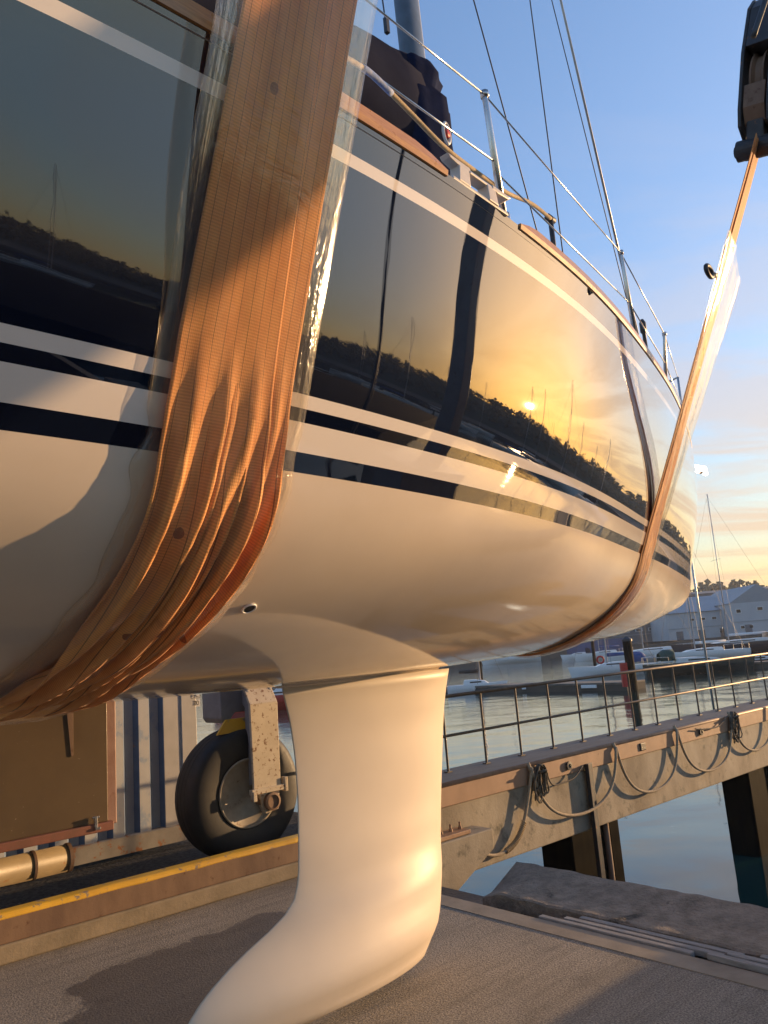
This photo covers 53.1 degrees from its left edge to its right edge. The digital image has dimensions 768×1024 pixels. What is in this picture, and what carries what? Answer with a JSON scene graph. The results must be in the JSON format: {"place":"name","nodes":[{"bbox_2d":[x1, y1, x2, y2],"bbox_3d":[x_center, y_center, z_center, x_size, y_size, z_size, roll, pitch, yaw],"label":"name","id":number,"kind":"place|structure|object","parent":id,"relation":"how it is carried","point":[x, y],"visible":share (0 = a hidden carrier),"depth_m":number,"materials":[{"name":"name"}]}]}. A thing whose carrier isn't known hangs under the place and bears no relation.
{"place":"outdoors","nodes":[
{"label":"outdoors","id":0,"kind":"place"},
{"bbox_2d":[0,812,297,963],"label":"yard ground","id":1,"kind":"structure","parent":0,"point":[87,875],"depth_m":6.50,"materials":[{"name":"grey concrete"}]},
{"bbox_2d":[0,702,116,887],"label":"tank unit","id":2,"kind":"object","parent":1,"relation":"on","point":[57,778],"visible":0.91,"depth_m":5.38,"materials":[{"name":"brown paint"}]},
{"bbox_2d":[0,694,199,865],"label":"shipping container","id":3,"kind":"object","parent":1,"relation":"on","point":[156,741],"visible":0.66,"depth_m":7.12,"materials":[{"name":"white metal"}]},
{"bbox_2d":[0,834,297,965],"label":"runway kerb","id":4,"kind":"structure","parent":1,"relation":"on","point":[34,928],"depth_m":5.07,"materials":[{"name":"concrete"}]},
{"bbox_2d":[175,687,296,855],"bbox_3d":[-1.757,-1.669,2.937,9.048,7.828,6.880,5,-14,-41],"label":"travel lift","id":5,"kind":"object","parent":1,"relation":"on","point":[236,787],"visible":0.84,"depth_m":6.55,"materials":[{"name":"rubber"}]},
{"bbox_2d":[0,0,356,724],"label":"lifting sling","id":6,"kind":"object","parent":5,"relation":"hanging from","point":[198,544],"visible":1,"depth_m":1.86,"materials":[{"name":"orange fabric"}]},
{"bbox_2d":[0,0,696,1023],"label":"sailing yacht","id":7,"kind":"object","parent":6,"relation":"hanging from","point":[484,408],"visible":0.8,"depth_m":2.44,"materials":[{"name":"paint"}]},
{"bbox_2d":[347,56,551,219],"bbox_3d":[0.334,-1.339,2.870,0.055,0.295,1.703,-11,-13,33],"label":"mooring line","id":8,"kind":"object","parent":7,"relation":"attached to","point":[381,83],"visible":0.81,"depth_m":2.53,"materials":[{"name":"fabric"}]},
{"bbox_2d":[733,0,767,162],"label":"pulley block","id":9,"kind":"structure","parent":5,"relation":"hanging from","point":[752,110],"depth_m":4.62,"materials":[{"name":"paint"}]},
{"bbox_2d":[511,133,758,657],"bbox_3d":[0.928,-0.435,5.593,3.903,2.950,1.457,-14,-14,40],"label":"lifting sling","id":10,"kind":"object","parent":9,"relation":"hanging from","point":[623,604],"visible":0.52,"depth_m":4.77,"materials":[{"name":"orange"}]},
{"bbox_2d":[441,886,483,904],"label":"sunken sill","id":11,"kind":"structure","parent":1,"relation":"on","point":[466,896],"depth_m":5.78,"materials":[{"name":"concrete"}]},
{"bbox_2d":[0,877,767,1023],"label":"quay slab","id":12,"kind":"structure","parent":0,"point":[469,968],"depth_m":3.89,"materials":[{"name":"grey concrete"}]},
{"bbox_2d":[440,894,767,990],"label":"pale edge strip","id":13,"kind":"object","parent":12,"relation":"on","point":[725,972],"depth_m":4.07,"materials":[{"name":"concrete"}]},
{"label":"dock lining","id":14,"kind":"structure","parent":12,"relation":"attached to","visible":0},
{"bbox_2d":[482,862,767,974],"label":"concrete ledge","id":15,"kind":"object","parent":14,"relation":"on","point":[532,890],"visible":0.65,"depth_m":4.57,"materials":[{"name":"grey concrete"}]},
{"bbox_2d":[539,914,744,957],"bbox_3d":[1.370,2.357,4.199,0.170,0.108,1.167,5,-14,-41],"label":"plank row","id":16,"kind":"object","parent":15,"relation":"on","point":[662,941],"visible":0.66,"depth_m":4.15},
{"bbox_2d":[707,952,767,974],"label":"plank row","id":17,"kind":"object","parent":15,"relation":"on","point":[749,963],"visible":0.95,"depth_m":3.72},
{"bbox_2d":[196,655,767,907],"bbox_3d":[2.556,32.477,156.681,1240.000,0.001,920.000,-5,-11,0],"label":"water","id":18,"kind":"structure","parent":0,"point":[682,844],"depth_m":26.97,"materials":[{"name":"teal liquid"}]},
{"bbox_2d":[235,688,286,712],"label":"moored boat","id":19,"kind":"object","parent":18,"relation":"on","point":[279,697],"visible":0.12,"depth_m":54.56,"materials":[{"name":"red plastic"}]},
{"bbox_2d":[447,660,507,693],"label":"moored boat","id":20,"kind":"object","parent":18,"relation":"on","point":[468,685],"visible":0.52,"depth_m":57.31,"materials":[{"name":"plastic"}]},
{"bbox_2d":[479,661,482,679],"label":"mooring pile","id":21,"kind":"object","parent":18,"relation":"in","point":[480,664],"visible":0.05,"depth_m":80.48,"materials":[{"name":"paint"}]},
{"bbox_2d":[481,655,540,664],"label":"moored boat","id":22,"kind":"object","parent":18,"relation":"on","point":[513,659],"visible":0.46,"depth_m":146.67,"materials":[{"name":"metal"}]},
{"bbox_2d":[446,680,645,692],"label":"pontoon","id":23,"kind":"object","parent":18,"relation":"on","point":[613,685],"visible":0.49,"depth_m":50.37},
{"bbox_2d":[561,648,590,659],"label":"moored boat","id":24,"kind":"object","parent":18,"relation":"on","point":[566,657],"visible":0.52,"depth_m":141.04,"materials":[{"name":"white plastic"}]},
{"bbox_2d":[542,819,624,881],"bbox_3d":[2.309,4.380,8.536,0.968,1.770,0.475,5,-14,-41],"label":"fender pile","id":25,"kind":"object","parent":18,"relation":"in","point":[575,853],"visible":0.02,"depth_m":8.42,"materials":[{"name":"wood"}]},
{"bbox_2d":[441,698,767,889],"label":"pier beam","id":26,"kind":"structure","parent":25,"relation":"on","point":[482,808],"depth_m":8.34,"materials":[{"name":"concrete"}]},
{"bbox_2d":[487,771,532,857],"bbox_3d":[1.148,2.909,7.390,1.035,0.718,0.058,5,-14,-41],"label":"hanging rope","id":27,"kind":"object","parent":26,"relation":"hanging from","point":[511,846],"visible":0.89,"depth_m":7.49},
{"bbox_2d":[533,764,582,802],"bbox_3d":[1.851,2.775,7.998,0.885,0.392,0.128,5,-14,-41],"label":"rope coil","id":28,"kind":"object","parent":26,"relation":"hanging from","point":[541,777],"visible":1,"depth_m":7.80,"materials":[{"name":"black fabric"}]},
{"bbox_2d":[526,747,616,816],"bbox_3d":[2.090,2.904,8.227,1.589,0.647,0.071,4,-14,-40],"label":"hanging rope","id":29,"kind":"object","parent":26,"relation":"hanging from","point":[599,804],"visible":1,"depth_m":8.17,"materials":[{"name":"beige fabric"}]},
{"bbox_2d":[443,652,767,772],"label":"railing","id":30,"kind":"object","parent":26,"relation":"on","point":[549,717],"visible":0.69,"depth_m":9.46,"materials":[{"name":"grey metal"}]},
{"bbox_2d":[612,729,678,792],"bbox_3d":[3.199,3.007,9.191,1.431,0.655,0.071,4,-14,-40],"label":"hanging rope","id":31,"kind":"object","parent":26,"relation":"hanging from","point":[660,787],"visible":1,"depth_m":9.09,"materials":[{"name":"beige fabric"}]},
{"bbox_2d":[672,715,731,771],"bbox_3d":[4.284,3.073,10.143,1.530,0.672,0.071,4,-14,-40],"label":"hanging rope","id":32,"kind":"object","parent":26,"relation":"hanging from","point":[699,769],"visible":1,"depth_m":9.92,"materials":[{"name":"beige fabric"}]},
{"bbox_2d":[695,711,742,743],"bbox_3d":[4.547,2.960,10.359,1.226,0.436,0.127,5,-14,-41],"label":"rope coil","id":33,"kind":"object","parent":26,"relation":"hanging from","point":[734,717],"visible":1,"depth_m":10.65,"materials":[{"name":"black fabric"}]},
{"bbox_2d":[726,712,767,751],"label":"hanging rope","id":34,"kind":"object","parent":26,"relation":"hanging from","point":[749,749],"visible":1,"depth_m":10.82,"materials":[{"name":"beige fabric"}]},
{"bbox_2d":[591,641,596,665],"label":"mooring pile","id":35,"kind":"object","parent":18,"relation":"in","point":[593,654],"visible":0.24,"depth_m":96.41,"materials":[{"name":"paint"}]},
{"bbox_2d":[573,640,623,660],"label":"moored boat","id":36,"kind":"object","parent":18,"relation":"on","point":[583,657],"visible":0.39,"depth_m":122.66,"materials":[{"name":"plastic"}]},
{"bbox_2d":[568,630,658,677],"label":"moored boat","id":37,"kind":"object","parent":18,"relation":"on","point":[608,667],"visible":0.54,"depth_m":65.84,"materials":[{"name":"plastic"}]},
{"bbox_2d":[619,636,637,691],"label":"mooring pile","id":38,"kind":"object","parent":18,"relation":"in","point":[628,664],"visible":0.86,"depth_m":45.92,"materials":[{"name":"paint"}]},
{"bbox_2d":[599,609,691,662],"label":"moored boat","id":39,"kind":"object","parent":18,"relation":"on","point":[646,651],"visible":0.26,"depth_m":98.16,"materials":[{"name":"plastic"}]},
{"bbox_2d":[642,649,754,676],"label":"moored boat","id":40,"kind":"object","parent":18,"relation":"on","point":[668,655],"visible":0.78,"depth_m":59.29,"materials":[{"name":"white plastic"}]},
{"bbox_2d":[654,557,750,662],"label":"moored boat","id":41,"kind":"object","parent":18,"relation":"on","point":[719,652],"visible":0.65,"depth_m":82.36,"materials":[{"name":"plastic"}]},
{"bbox_2d":[691,465,714,706],"bbox_3d":[14.341,3.661,33.697,1.326,11.809,0.300,-5,-11,0],"label":"floodlight","id":42,"kind":"object","parent":18,"relation":"in","point":[701,470],"visible":0.55,"depth_m":33.52,"materials":[{"name":"metal"}]},
{"bbox_2d":[670,494,767,653],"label":"moored boat","id":43,"kind":"object","parent":18,"relation":"on","point":[758,645],"visible":0.7,"depth_m":93.39,"materials":[{"name":"plastic"}]},
{"bbox_2d":[722,766,767,856],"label":"fender pile","id":44,"kind":"object","parent":18,"relation":"in","point":[746,799],"visible":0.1,"depth_m":11.10,"materials":[{"name":"wood"}]},
{"bbox_2d":[753,660,767,668],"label":"pontoon","id":45,"kind":"object","parent":18,"relation":"on","point":[757,664],"visible":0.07,"depth_m":59.73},
{"bbox_2d":[754,655,767,660],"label":"moored boat","id":46,"kind":"object","parent":18,"relation":"on","point":[764,658],"visible":0.14,"depth_m":61.99,"materials":[{"name":"white plastic"}]},
{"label":"pontoon","id":47,"kind":"object","parent":18,"relation":"on","visible":0},
{"bbox_2d":[566,637,630,654],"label":"hoarding","id":48,"kind":"object","parent":47,"relation":"on","point":[581,647],"visible":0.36,"depth_m":151.71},
{"bbox_2d":[353,0,767,591],"label":"sky","id":49,"kind":"structure","parent":0,"point":[659,79],"materials":[{"name":"blue"}]},
{"bbox_2d":[596,656,604,663],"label":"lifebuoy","id":50,"kind":"object","parent":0,"point":[598,662],"visible":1,"depth_m":64.42,"materials":[{"name":"red plastic"}]},
{"bbox_2d":[453,634,761,665],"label":"shore","id":51,"kind":"structure","parent":0,"point":[635,646],"depth_m":160.20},
{"bbox_2d":[565,623,652,648],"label":"quay building","id":52,"kind":"structure","parent":51,"relation":"on","point":[635,635],"depth_m":173.03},
{"bbox_2d":[645,636,651,641],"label":"door","id":53,"kind":"structure","parent":52,"relation":"in","point":[649,638],"depth_m":172.74,"materials":[{"name":"grey metal"}]},
{"bbox_2d":[650,596,724,641],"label":"warehouse","id":54,"kind":"structure","parent":51,"relation":"on","point":[671,628],"depth_m":162.73,"materials":[{"name":"white metal"}]},
{"bbox_2d":[676,631,683,639],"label":"door","id":55,"kind":"structure","parent":54,"relation":"in","point":[679,634],"depth_m":161.96,"materials":[{"name":"grey metal"}]},
{"bbox_2d":[698,630,705,638],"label":"door","id":56,"kind":"structure","parent":54,"relation":"in","point":[699,631],"depth_m":161.96,"materials":[{"name":"grey metal"}]},
{"bbox_2d":[688,586,767,596],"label":"shed","id":57,"kind":"structure","parent":51,"relation":"on","point":[705,593],"depth_m":236.72,"materials":[{"name":"grey metal"}]},
{"bbox_2d":[711,584,767,636],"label":"warehouse","id":58,"kind":"structure","parent":0,"point":[748,607],"depth_m":158.17,"materials":[{"name":"white metal"}]},
{"bbox_2d":[745,624,752,634],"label":"door","id":59,"kind":"structure","parent":58,"relation":"in","point":[747,628],"depth_m":157.13,"materials":[{"name":"grey metal"}]},
{"bbox_3d":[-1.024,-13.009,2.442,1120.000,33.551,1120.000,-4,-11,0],"label":"hills","id":60,"kind":"structure","parent":0,"visible":0},
{"bbox_2d":[690,579,764,591],"bbox_3d":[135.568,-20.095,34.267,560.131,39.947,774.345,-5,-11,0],"label":"woodland","id":61,"kind":"object","parent":60,"relation":"on","point":[732,584],"depth_m":367.86,"materials":[{"name":"plant"}]}
]}

